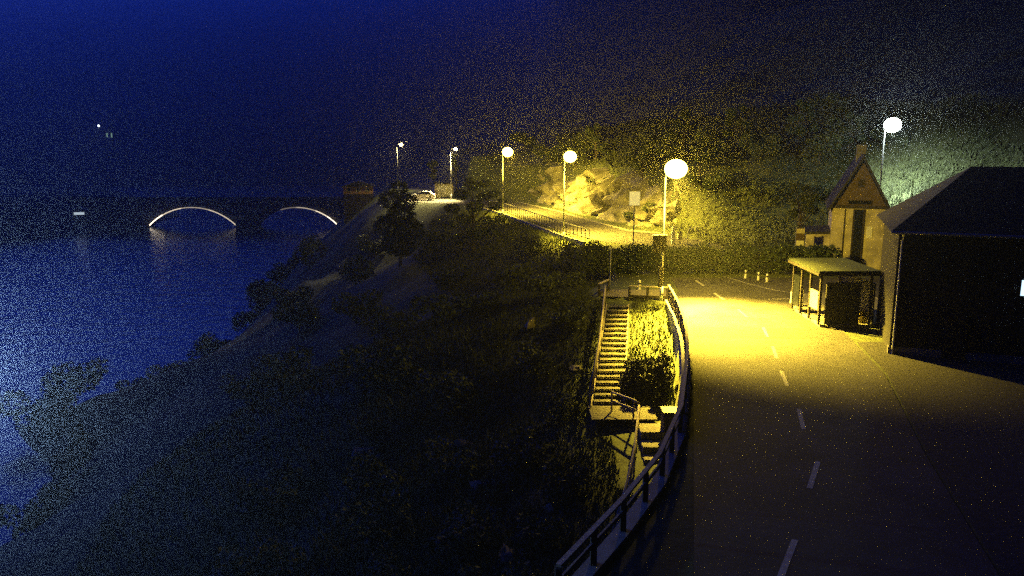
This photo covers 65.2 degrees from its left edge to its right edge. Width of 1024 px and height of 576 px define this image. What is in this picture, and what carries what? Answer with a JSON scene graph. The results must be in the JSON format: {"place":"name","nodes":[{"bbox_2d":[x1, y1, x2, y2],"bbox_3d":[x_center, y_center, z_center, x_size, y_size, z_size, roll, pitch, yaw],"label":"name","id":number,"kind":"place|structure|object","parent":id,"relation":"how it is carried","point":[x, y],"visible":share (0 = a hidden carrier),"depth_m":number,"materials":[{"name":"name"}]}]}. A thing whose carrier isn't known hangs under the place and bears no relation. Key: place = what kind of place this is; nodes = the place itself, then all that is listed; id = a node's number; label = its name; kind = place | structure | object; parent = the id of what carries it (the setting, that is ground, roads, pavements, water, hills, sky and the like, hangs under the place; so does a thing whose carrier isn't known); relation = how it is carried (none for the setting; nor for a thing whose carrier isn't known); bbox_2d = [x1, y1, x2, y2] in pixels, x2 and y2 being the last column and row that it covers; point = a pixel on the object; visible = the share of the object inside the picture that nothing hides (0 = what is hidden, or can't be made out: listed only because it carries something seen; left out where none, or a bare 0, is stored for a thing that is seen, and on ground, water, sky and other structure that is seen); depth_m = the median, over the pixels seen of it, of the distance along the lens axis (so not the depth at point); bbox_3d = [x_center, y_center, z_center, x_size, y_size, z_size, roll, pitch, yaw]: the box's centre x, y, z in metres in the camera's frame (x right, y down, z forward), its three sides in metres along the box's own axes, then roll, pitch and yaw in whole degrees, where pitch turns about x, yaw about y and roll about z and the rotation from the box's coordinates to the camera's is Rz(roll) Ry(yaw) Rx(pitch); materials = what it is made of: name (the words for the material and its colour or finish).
{"place":"outdoors","nodes":[
{"label":"outdoors","id":0,"kind":"place"},
{"bbox_2d":[0,186,380,545],"bbox_3d":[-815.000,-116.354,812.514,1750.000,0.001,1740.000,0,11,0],"label":"water","id":1,"kind":"structure","parent":0,"point":[130,304],"depth_m":188.91,"materials":[{"name":"blue liquid"}]},
{"bbox_2d":[393,198,473,204],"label":"layby","id":2,"kind":"structure","parent":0,"point":[443,200],"depth_m":127.61,"materials":[{"name":"grey asphalt"}]},
{"bbox_2d":[0,0,1023,575],"bbox_3d":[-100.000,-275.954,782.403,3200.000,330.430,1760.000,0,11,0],"label":"ground","id":3,"kind":"structure","parent":0,"point":[246,92],"depth_m":171.08,"materials":[{"name":"green plant"}]},
{"bbox_2d":[0,495,56,538],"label":"shrub","id":4,"kind":"object","parent":3,"relation":"on","point":[31,512],"visible":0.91,"depth_m":71.60,"materials":[{"name":"green plant"}]},
{"bbox_2d":[0,389,73,431],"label":"shrub","id":5,"kind":"object","parent":3,"relation":"on","point":[46,413],"visible":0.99,"depth_m":97.30,"materials":[{"name":"green plant"}]},
{"bbox_2d":[36,475,71,503],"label":"shrub","id":6,"kind":"object","parent":3,"relation":"on","point":[56,493],"visible":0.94,"depth_m":78.05,"materials":[{"name":"green plant"}]},
{"bbox_2d":[47,417,87,447],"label":"shrub","id":7,"kind":"object","parent":3,"relation":"on","point":[74,434],"visible":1,"depth_m":91.38,"materials":[{"name":"green plant"}]},
{"bbox_2d":[49,445,92,481],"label":"shrub","id":8,"kind":"object","parent":3,"relation":"on","point":[68,458],"visible":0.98,"depth_m":82.30,"materials":[{"name":"green plant"}]},
{"bbox_2d":[39,356,109,409],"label":"shrub","id":9,"kind":"object","parent":3,"relation":"on","point":[72,378],"visible":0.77,"depth_m":102.33,"materials":[{"name":"green plant"}]},
{"bbox_2d":[71,206,90,219],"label":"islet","id":10,"kind":"object","parent":3,"relation":"on","point":[82,212],"visible":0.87,"depth_m":316.22,"materials":[{"name":"stone"}]},
{"bbox_2d":[145,360,186,377],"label":"shrub","id":11,"kind":"object","parent":3,"relation":"on","point":[162,370],"visible":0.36,"depth_m":114.20,"materials":[{"name":"green plant"}]},
{"bbox_2d":[61,197,343,226],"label":"arch bridge","id":12,"kind":"structure","parent":3,"relation":"on","point":[152,211],"depth_m":327.17,"materials":[{"name":"concrete"}]},
{"bbox_2d":[186,331,225,360],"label":"shrub","id":13,"kind":"object","parent":3,"relation":"on","point":[214,345],"visible":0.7,"depth_m":120.18,"materials":[{"name":"green plant"}]},
{"bbox_2d":[231,309,258,331],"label":"shrub","id":14,"kind":"object","parent":3,"relation":"on","point":[245,315],"visible":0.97,"depth_m":140.81,"materials":[{"name":"green plant"}]},
{"bbox_2d":[218,371,283,407],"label":"shrub","id":15,"kind":"object","parent":3,"relation":"on","point":[235,388],"visible":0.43,"depth_m":67.81,"materials":[{"name":"green plant"}]},
{"bbox_2d":[245,279,278,310],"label":"shrub","id":16,"kind":"object","parent":3,"relation":"on","point":[264,290],"visible":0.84,"depth_m":159.67,"materials":[{"name":"green plant"}]},
{"bbox_2d":[249,344,317,396],"bbox_3d":[-16.249,6.316,57.079,3.882,4.102,5.383,0,11,2],"label":"shrub","id":17,"kind":"object","parent":3,"relation":"on","point":[277,373],"visible":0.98,"depth_m":56.66,"materials":[{"name":"green plant"}]},
{"bbox_2d":[271,285,313,308],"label":"shrub","id":18,"kind":"object","parent":3,"relation":"on","point":[295,297],"visible":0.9,"depth_m":108.99,"materials":[{"name":"green plant"}]},
{"bbox_2d":[271,302,320,331],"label":"shrub","id":19,"kind":"object","parent":3,"relation":"on","point":[302,315],"visible":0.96,"depth_m":89.06,"materials":[{"name":"green plant"}]},
{"bbox_2d":[291,235,325,266],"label":"shrub","id":20,"kind":"object","parent":3,"relation":"on","point":[310,246],"visible":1,"depth_m":130.05,"materials":[{"name":"green plant"}]},
{"bbox_2d":[338,253,376,284],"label":"shrub","id":21,"kind":"object","parent":3,"relation":"on","point":[358,270],"visible":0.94,"depth_m":100.56,"materials":[{"name":"green plant"}]},
{"bbox_2d":[341,179,374,223],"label":"tower","id":22,"kind":"structure","parent":3,"relation":"on","point":[357,195],"depth_m":157.42,"materials":[{"name":"brown"}]},
{"bbox_2d":[331,289,385,325],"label":"shrub","id":23,"kind":"object","parent":3,"relation":"on","point":[354,310],"visible":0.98,"depth_m":79.42,"materials":[{"name":"green plant"}]},
{"bbox_2d":[338,451,403,494],"bbox_3d":[-7.040,9.788,40.697,3.181,2.628,3.741,-1,11,-3],"label":"shrub","id":24,"kind":"object","parent":3,"relation":"on","point":[386,477],"visible":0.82,"depth_m":40.13,"materials":[{"name":"green plant"}]},
{"bbox_2d":[334,343,413,392],"bbox_3d":[-8.186,5.005,47.877,4.533,3.613,3.269,-8,13,-36],"label":"shrub","id":25,"kind":"object","parent":3,"relation":"on","point":[375,368],"visible":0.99,"depth_m":47.60,"materials":[{"name":"green plant"}]},
{"bbox_2d":[356,234,391,253],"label":"shrub","id":26,"kind":"object","parent":3,"relation":"on","point":[369,245],"visible":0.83,"depth_m":115.99,"materials":[{"name":"green plant"}]},
{"bbox_2d":[334,485,415,554],"bbox_3d":[-5.679,10.035,33.423,2.656,2.949,3.683,3,11,15],"label":"shrub","id":27,"kind":"object","parent":3,"relation":"on","point":[368,517],"visible":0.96,"depth_m":33.29,"materials":[{"name":"green plant"}]},
{"bbox_2d":[368,306,422,344],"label":"shrub","id":28,"kind":"object","parent":3,"relation":"on","point":[392,323],"visible":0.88,"depth_m":67.54,"materials":[{"name":"green plant"}]},
{"bbox_2d":[373,180,425,266],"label":"dense tree","id":29,"kind":"object","parent":3,"relation":"on","point":[400,224],"visible":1,"depth_m":91.55,"materials":[{"name":"green plant"}]},
{"bbox_2d":[409,292,455,320],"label":"shrub","id":30,"kind":"object","parent":3,"relation":"on","point":[438,310],"visible":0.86,"depth_m":58.84,"materials":[{"name":"green plant"}]},
{"bbox_2d":[431,181,454,196],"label":"bus shelter","id":31,"kind":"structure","parent":3,"relation":"on","point":[442,188],"depth_m":136.43,"materials":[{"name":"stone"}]},
{"bbox_2d":[414,368,475,415],"bbox_3d":[-3.680,5.950,44.835,2.971,2.893,3.160,-8,13,-37],"label":"shrub","id":32,"kind":"object","parent":3,"relation":"on","point":[445,383],"visible":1,"depth_m":44.36,"materials":[{"name":"green plant"}]},
{"bbox_2d":[421,436,482,485],"bbox_3d":[-2.990,8.451,38.398,3.400,2.238,2.452,5,12,23],"label":"shrub","id":33,"kind":"object","parent":3,"relation":"on","point":[461,462],"visible":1,"depth_m":37.98,"materials":[{"name":"green plant"}]},
{"bbox_2d":[431,500,492,562],"bbox_3d":[-1.845,9.549,30.860,2.285,1.909,2.431,10,14,42],"label":"shrub","id":34,"kind":"object","parent":3,"relation":"on","point":[459,523],"visible":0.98,"depth_m":30.45,"materials":[{"name":"green plant"}]},
{"bbox_2d":[440,177,507,252],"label":"spreading tree","id":35,"kind":"object","parent":3,"relation":"on","point":[471,231],"visible":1,"depth_m":87.93,"materials":[{"name":"green plant"}]},
{"bbox_2d":[498,543,515,565],"bbox_3d":[-0.218,9.904,29.597,0.645,0.570,1.443,-2,11,-9],"label":"boulder","id":36,"kind":"object","parent":3,"relation":"on","point":[507,555],"visible":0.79,"depth_m":29.26,"materials":[{"name":"grey stone"}]},
{"bbox_2d":[508,132,536,148],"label":"shrub","id":37,"kind":"object","parent":3,"relation":"on","point":[519,137],"visible":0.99,"depth_m":138.97,"materials":[{"name":"green plant"}]},
{"bbox_2d":[516,231,542,252],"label":"shrub","id":38,"kind":"object","parent":3,"relation":"on","point":[527,239],"visible":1,"depth_m":79.06,"materials":[{"name":"green plant"}]},
{"bbox_2d":[512,338,551,382],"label":"shrub","id":39,"kind":"object","parent":3,"relation":"on","point":[530,362],"visible":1,"depth_m":43.84,"materials":[{"name":"green plant"}]},
{"bbox_2d":[483,208,584,247],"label":"edge wall","id":40,"kind":"structure","parent":3,"relation":"on","point":[560,236],"depth_m":90.46,"materials":[{"name":"concrete"}]},
{"bbox_2d":[519,273,559,303],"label":"shrub","id":41,"kind":"object","parent":3,"relation":"on","point":[528,284],"visible":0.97,"depth_m":51.45,"materials":[{"name":"green plant"}]},
{"bbox_2d":[490,200,589,241],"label":"baluster fence","id":42,"kind":"object","parent":3,"relation":"on","point":[544,220],"visible":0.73,"depth_m":92.78,"materials":[{"name":"metal"}]},
{"bbox_2d":[68,91,1023,575],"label":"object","id":43,"kind":"structure","parent":3,"relation":"on","point":[452,339],"depth_m":47.65,"materials":[{"name":"green plant"}]},
{"bbox_2d":[532,144,565,161],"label":"shrub","id":44,"kind":"object","parent":3,"relation":"on","point":[553,151],"visible":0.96,"depth_m":128.95,"materials":[{"name":"green plant"}]},
{"bbox_2d":[536,254,572,278],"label":"shrub","id":45,"kind":"object","parent":3,"relation":"on","point":[553,267],"visible":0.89,"depth_m":64.35,"materials":[{"name":"green plant"}]},
{"bbox_2d":[538,385,578,424],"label":"shrub","id":46,"kind":"object","parent":3,"relation":"on","point":[567,400],"visible":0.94,"depth_m":39.95,"materials":[{"name":"green plant"}]},
{"bbox_2d":[551,306,585,328],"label":"shrub","id":47,"kind":"object","parent":3,"relation":"on","point":[560,317],"visible":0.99,"depth_m":47.22,"materials":[{"name":"green plant"}]},
{"bbox_2d":[560,242,577,263],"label":"shrub","id":48,"kind":"object","parent":3,"relation":"on","point":[568,252],"visible":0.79,"depth_m":72.84,"materials":[{"name":"green plant"}]},
{"bbox_2d":[563,151,576,239],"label":"street lamp","id":49,"kind":"object","parent":3,"relation":"on","point":[570,156],"visible":0.98,"depth_m":81.48,"materials":[{"name":"metal"}]},
{"bbox_2d":[528,162,614,215],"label":"rock face","id":50,"kind":"object","parent":3,"relation":"on","point":[582,196],"visible":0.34,"depth_m":111.40},
{"bbox_2d":[561,146,593,169],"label":"shrub","id":51,"kind":"object","parent":3,"relation":"on","point":[583,154],"visible":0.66,"depth_m":119.28,"materials":[{"name":"green plant"}]},
{"bbox_2d":[566,131,593,153],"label":"shrub","id":52,"kind":"object","parent":3,"relation":"on","point":[581,138],"visible":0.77,"depth_m":126.83,"materials":[{"name":"green plant"}]},
{"bbox_2d":[584,123,609,161],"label":"hillside tree","id":53,"kind":"object","parent":3,"relation":"on","point":[596,138],"visible":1,"depth_m":113.95,"materials":[{"name":"green plant"}]},
{"bbox_2d":[591,303,628,405],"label":"wooden steps","id":54,"kind":"structure","parent":3,"relation":"on","point":[618,314],"depth_m":44.18,"materials":[{"name":"brown wood"}]},
{"bbox_2d":[589,286,605,412],"bbox_3d":[4.888,3.014,44.675,0.237,4.312,11.568,2,11,10],"label":"handrail","id":55,"kind":"object","parent":54,"relation":"attached to","point":[594,373],"visible":0.98,"depth_m":43.04,"materials":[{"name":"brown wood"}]},
{"bbox_2d":[588,406,657,427],"bbox_3d":[5.350,6.291,38.931,3.100,0.500,1.940,0,11,0],"label":"landing","id":56,"kind":"object","parent":3,"relation":"on","point":[622,414],"visible":0.95,"depth_m":38.59,"materials":[{"name":"grey concrete"}]},
{"bbox_2d":[611,391,639,425],"bbox_3d":[5.423,5.833,38.263,0.159,1.449,1.878,-8,13,-37],"label":"handrail","id":57,"kind":"object","parent":56,"relation":"attached to","point":[624,396],"visible":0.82,"depth_m":38.10,"materials":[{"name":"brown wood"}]},
{"bbox_2d":[572,300,690,575],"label":"retaining wall","id":58,"kind":"structure","parent":3,"relation":"on","point":[611,544],"depth_m":22.61,"materials":[{"name":"concrete"}]},
{"bbox_2d":[555,285,688,575],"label":"guard railing","id":59,"kind":"object","parent":58,"relation":"on","point":[622,503],"visible":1,"depth_m":21.97,"materials":[{"name":"grey metal"}]},
{"bbox_2d":[659,159,686,300],"bbox_3d":[9.818,-3.451,48.662,1.390,8.658,1.127,3,11,14],"label":"street lamp","id":60,"kind":"object","parent":58,"relation":"on","point":[676,168],"visible":1,"depth_m":47.72,"materials":[{"name":"metal"}]},
{"bbox_2d":[652,235,667,251],"bbox_3d":[8.990,-2.716,48.726,0.900,1.070,0.250,0,11,0],"label":"notice board","id":61,"kind":"object","parent":60,"relation":"attached to","point":[659,243],"visible":1,"depth_m":48.66,"materials":[{"name":"metal"}]},
{"bbox_2d":[597,290,665,296],"bbox_3d":[8.300,0.381,52.480,5.200,0.001,3.000,0,11,0],"label":"gravel landing","id":62,"kind":"object","parent":3,"relation":"on","point":[617,293],"visible":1,"depth_m":52.58,"materials":[{"name":"grey gravel"}]},
{"bbox_2d":[616,146,650,169],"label":"shrub","id":63,"kind":"object","parent":3,"relation":"on","point":[629,156],"visible":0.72,"depth_m":99.93,"materials":[{"name":"green plant"}]},
{"bbox_2d":[629,191,640,251],"bbox_3d":[9.400,-4.058,61.855,0.860,6.840,0.130,0,11,0],"label":"road sign","id":64,"kind":"object","parent":3,"relation":"on","point":[634,198],"visible":0.93,"depth_m":61.29,"materials":[{"name":"metal"}]},
{"bbox_2d":[591,169,683,227],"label":"rock face","id":65,"kind":"object","parent":3,"relation":"on","point":[615,205],"visible":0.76,"depth_m":95.44},
{"bbox_2d":[630,144,651,177],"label":"hillside tree","id":66,"kind":"object","parent":3,"relation":"on","point":[637,166],"visible":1,"depth_m":96.83,"materials":[{"name":"green plant"}]},
{"bbox_2d":[618,352,672,402],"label":"bush","id":67,"kind":"object","parent":3,"relation":"on","point":[638,378],"visible":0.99,"depth_m":40.69,"materials":[{"name":"green plant"}]},
{"bbox_2d":[628,286,667,300],"bbox_3d":[8.675,0.350,50.923,2.556,0.930,0.164,2,11,11],"label":"fence","id":68,"kind":"object","parent":3,"relation":"on","point":[647,296],"visible":0.89,"depth_m":50.90,"materials":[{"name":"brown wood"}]},
{"bbox_2d":[638,422,665,462],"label":"steps","id":69,"kind":"structure","parent":3,"relation":"on","point":[650,430],"depth_m":36.73,"materials":[{"name":"concrete"}]},
{"bbox_2d":[612,405,639,530],"bbox_3d":[4.825,7.655,32.921,0.254,2.848,9.484,3,11,14],"label":"handrail","id":70,"kind":"object","parent":69,"relation":"attached to","point":[629,474],"visible":0.66,"depth_m":33.61,"materials":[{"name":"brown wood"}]},
{"bbox_2d":[638,133,679,150],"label":"shrub","id":71,"kind":"object","parent":3,"relation":"on","point":[655,141],"visible":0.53,"depth_m":108.75,"materials":[{"name":"green plant"}]},
{"bbox_2d":[660,406,676,434],"bbox_3d":[7.350,6.171,37.087,0.840,1.120,0.880,0,11,0],"label":"bin","id":72,"kind":"object","parent":3,"relation":"on","point":[668,413],"visible":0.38,"depth_m":36.73,"materials":[{"name":"metal"}]},
{"bbox_2d":[653,143,685,161],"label":"shrub","id":73,"kind":"object","parent":3,"relation":"on","point":[669,150],"visible":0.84,"depth_m":95.06,"materials":[{"name":"green plant"}]},
{"bbox_2d":[666,107,695,147],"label":"hillside tree","id":74,"kind":"object","parent":3,"relation":"on","point":[681,137],"visible":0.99,"depth_m":101.39,"materials":[{"name":"green plant"}]},
{"bbox_2d":[690,131,716,175],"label":"hillside tree","id":75,"kind":"object","parent":3,"relation":"on","point":[700,137],"visible":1,"depth_m":88.97,"materials":[{"name":"green plant"}]},
{"bbox_2d":[684,126,722,152],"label":"shrub","id":76,"kind":"object","parent":3,"relation":"on","point":[708,133],"visible":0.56,"depth_m":98.81,"materials":[{"name":"green plant"}]},
{"bbox_2d":[572,239,843,280],"bbox_3d":[14.731,-2.084,60.136,20.500,3.207,2.194,0,11,0],"label":"hedge","id":77,"kind":"object","parent":3,"relation":"on","point":[625,260],"visible":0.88,"depth_m":59.76,"materials":[{"name":"green plant"}]},
{"bbox_2d":[695,137,731,162],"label":"shrub","id":78,"kind":"object","parent":3,"relation":"on","point":[724,143],"visible":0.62,"depth_m":90.11,"materials":[{"name":"green plant"}]},
{"bbox_2d":[701,170,734,190],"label":"shrub","id":79,"kind":"object","parent":3,"relation":"on","point":[720,177],"visible":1,"depth_m":85.20,"materials":[{"name":"green plant"}]},
{"bbox_2d":[722,104,755,152],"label":"hillside tree","id":80,"kind":"object","parent":3,"relation":"on","point":[730,112],"visible":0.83,"depth_m":93.04,"materials":[{"name":"green plant"}]},
{"bbox_2d":[733,177,765,197],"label":"shrub","id":81,"kind":"object","parent":3,"relation":"on","point":[755,188],"visible":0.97,"depth_m":83.87,"materials":[{"name":"green plant"}]},
{"bbox_2d":[736,133,782,158],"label":"shrub","id":82,"kind":"object","parent":3,"relation":"on","point":[770,143],"visible":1,"depth_m":88.44,"materials":[{"name":"green plant"}]},
{"bbox_2d":[762,180,804,204],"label":"shrub","id":83,"kind":"object","parent":3,"relation":"on","point":[784,188],"visible":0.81,"depth_m":82.19,"materials":[{"name":"green plant"}]},
{"bbox_2d":[786,180,819,246],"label":"tree","id":84,"kind":"object","parent":3,"relation":"on","point":[808,197],"visible":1,"depth_m":72.04,"materials":[{"name":"green plant"}]},
{"bbox_2d":[786,99,819,149],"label":"hillside tree","id":85,"kind":"object","parent":3,"relation":"on","point":[799,129],"visible":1,"depth_m":88.72,"materials":[{"name":"green plant"}]},
{"bbox_2d":[800,133,842,164],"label":"shrub","id":86,"kind":"object","parent":3,"relation":"on","point":[823,144],"visible":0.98,"depth_m":85.50,"materials":[{"name":"green plant"}]},
{"bbox_2d":[804,92,852,127],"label":"shrub","id":87,"kind":"object","parent":3,"relation":"on","point":[829,108],"visible":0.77,"depth_m":94.75,"materials":[{"name":"green plant"}]},
{"bbox_2d":[818,117,853,139],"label":"shrub","id":88,"kind":"object","parent":3,"relation":"on","point":[832,128],"visible":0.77,"depth_m":88.79,"materials":[{"name":"green plant"}]},
{"bbox_2d":[804,145,890,269],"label":"gabled house","id":89,"kind":"structure","parent":3,"relation":"on","point":[856,202],"depth_m":62.20,"materials":[{"name":"paint"}]},
{"bbox_2d":[836,112,866,155],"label":"hillside tree","id":90,"kind":"object","parent":3,"relation":"on","point":[858,120],"visible":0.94,"depth_m":85.92,"materials":[{"name":"green plant"}]},
{"bbox_2d":[869,126,909,149],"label":"shrub","id":91,"kind":"object","parent":3,"relation":"on","point":[895,137],"visible":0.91,"depth_m":83.94,"materials":[{"name":"green plant"}]},
{"bbox_2d":[879,118,901,186],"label":"street lamp","id":92,"kind":"object","parent":3,"relation":"on","point":[892,124],"visible":0.91,"depth_m":73.24,"materials":[{"name":"metal"}]},
{"bbox_2d":[876,166,1023,364],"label":"dark building","id":93,"kind":"structure","parent":3,"relation":"on","point":[951,283],"depth_m":36.73,"materials":[{"name":"stone"}]},
{"bbox_2d":[924,250,948,281],"bbox_3d":[19.434,-1.013,36.655,0.900,1.400,0.057,4,11,20],"label":"window","id":94,"kind":"structure","parent":93,"relation":"in","point":[936,263],"depth_m":36.63,"materials":[{"name":"black glass"}]},
{"bbox_2d":[940,314,969,359],"bbox_3d":[20.428,2.246,36.908,1.000,2.100,0.047,4,11,20],"label":"door","id":95,"kind":"structure","parent":93,"relation":"in","point":[955,329],"depth_m":36.89,"materials":[{"name":"brown wood"}]},
{"bbox_2d":[965,252,991,283],"bbox_3d":[21.035,-0.905,36.083,0.900,1.400,0.057,4,11,20],"label":"window","id":96,"kind":"structure","parent":93,"relation":"in","point":[978,265],"depth_m":36.06,"materials":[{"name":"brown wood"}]},
{"bbox_2d":[403,177,759,249],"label":"road","id":97,"kind":"structure","parent":0,"point":[603,233],"depth_m":91.91,"materials":[{"name":"grey asphalt"}]},
{"bbox_2d":[519,202,668,233],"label":"kerb","id":98,"kind":"structure","parent":97,"relation":"on","point":[593,220],"depth_m":96.23,"materials":[{"name":"concrete"}]},
{"bbox_2d":[671,278,998,575],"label":"road","id":99,"kind":"structure","parent":0,"point":[877,500],"depth_m":25.42,"materials":[{"name":"grey asphalt"}]},
{"bbox_2d":[695,280,819,575],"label":"line","id":100,"kind":"object","parent":99,"relation":"on","point":[787,559],"visible":1,"depth_m":24.35,"materials":[{"name":"paint"}]},
{"bbox_2d":[690,327,850,339],"bbox_3d":[13.375,2.358,41.965,7.818,0.001,2.308,1,11,4],"label":"asphalt patch","id":101,"kind":"object","parent":99,"relation":"on","point":[781,333],"visible":1,"depth_m":41.85,"materials":[{"name":"grey asphalt"}]},
{"bbox_2d":[793,293,878,327],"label":"kerb","id":102,"kind":"structure","parent":99,"relation":"on","point":[814,321],"depth_m":43.28,"materials":[{"name":"concrete"}]},
{"bbox_2d":[797,294,877,323],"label":"pavement","id":103,"kind":"structure","parent":0,"point":[813,313],"depth_m":46.85,"materials":[{"name":"grey concrete"}]},
{"bbox_2d":[788,258,882,324],"bbox_3d":[18.000,0.125,45.131,3.400,2.980,4.850,0,11,0],"label":"bus shelter","id":104,"kind":"object","parent":103,"relation":"on","point":[850,294],"visible":1,"depth_m":43.26,"materials":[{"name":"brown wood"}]},
{"bbox_2d":[857,342,1023,575],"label":"yard","id":105,"kind":"structure","parent":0,"point":[966,417],"depth_m":28.03,"materials":[{"name":"asphalt"}]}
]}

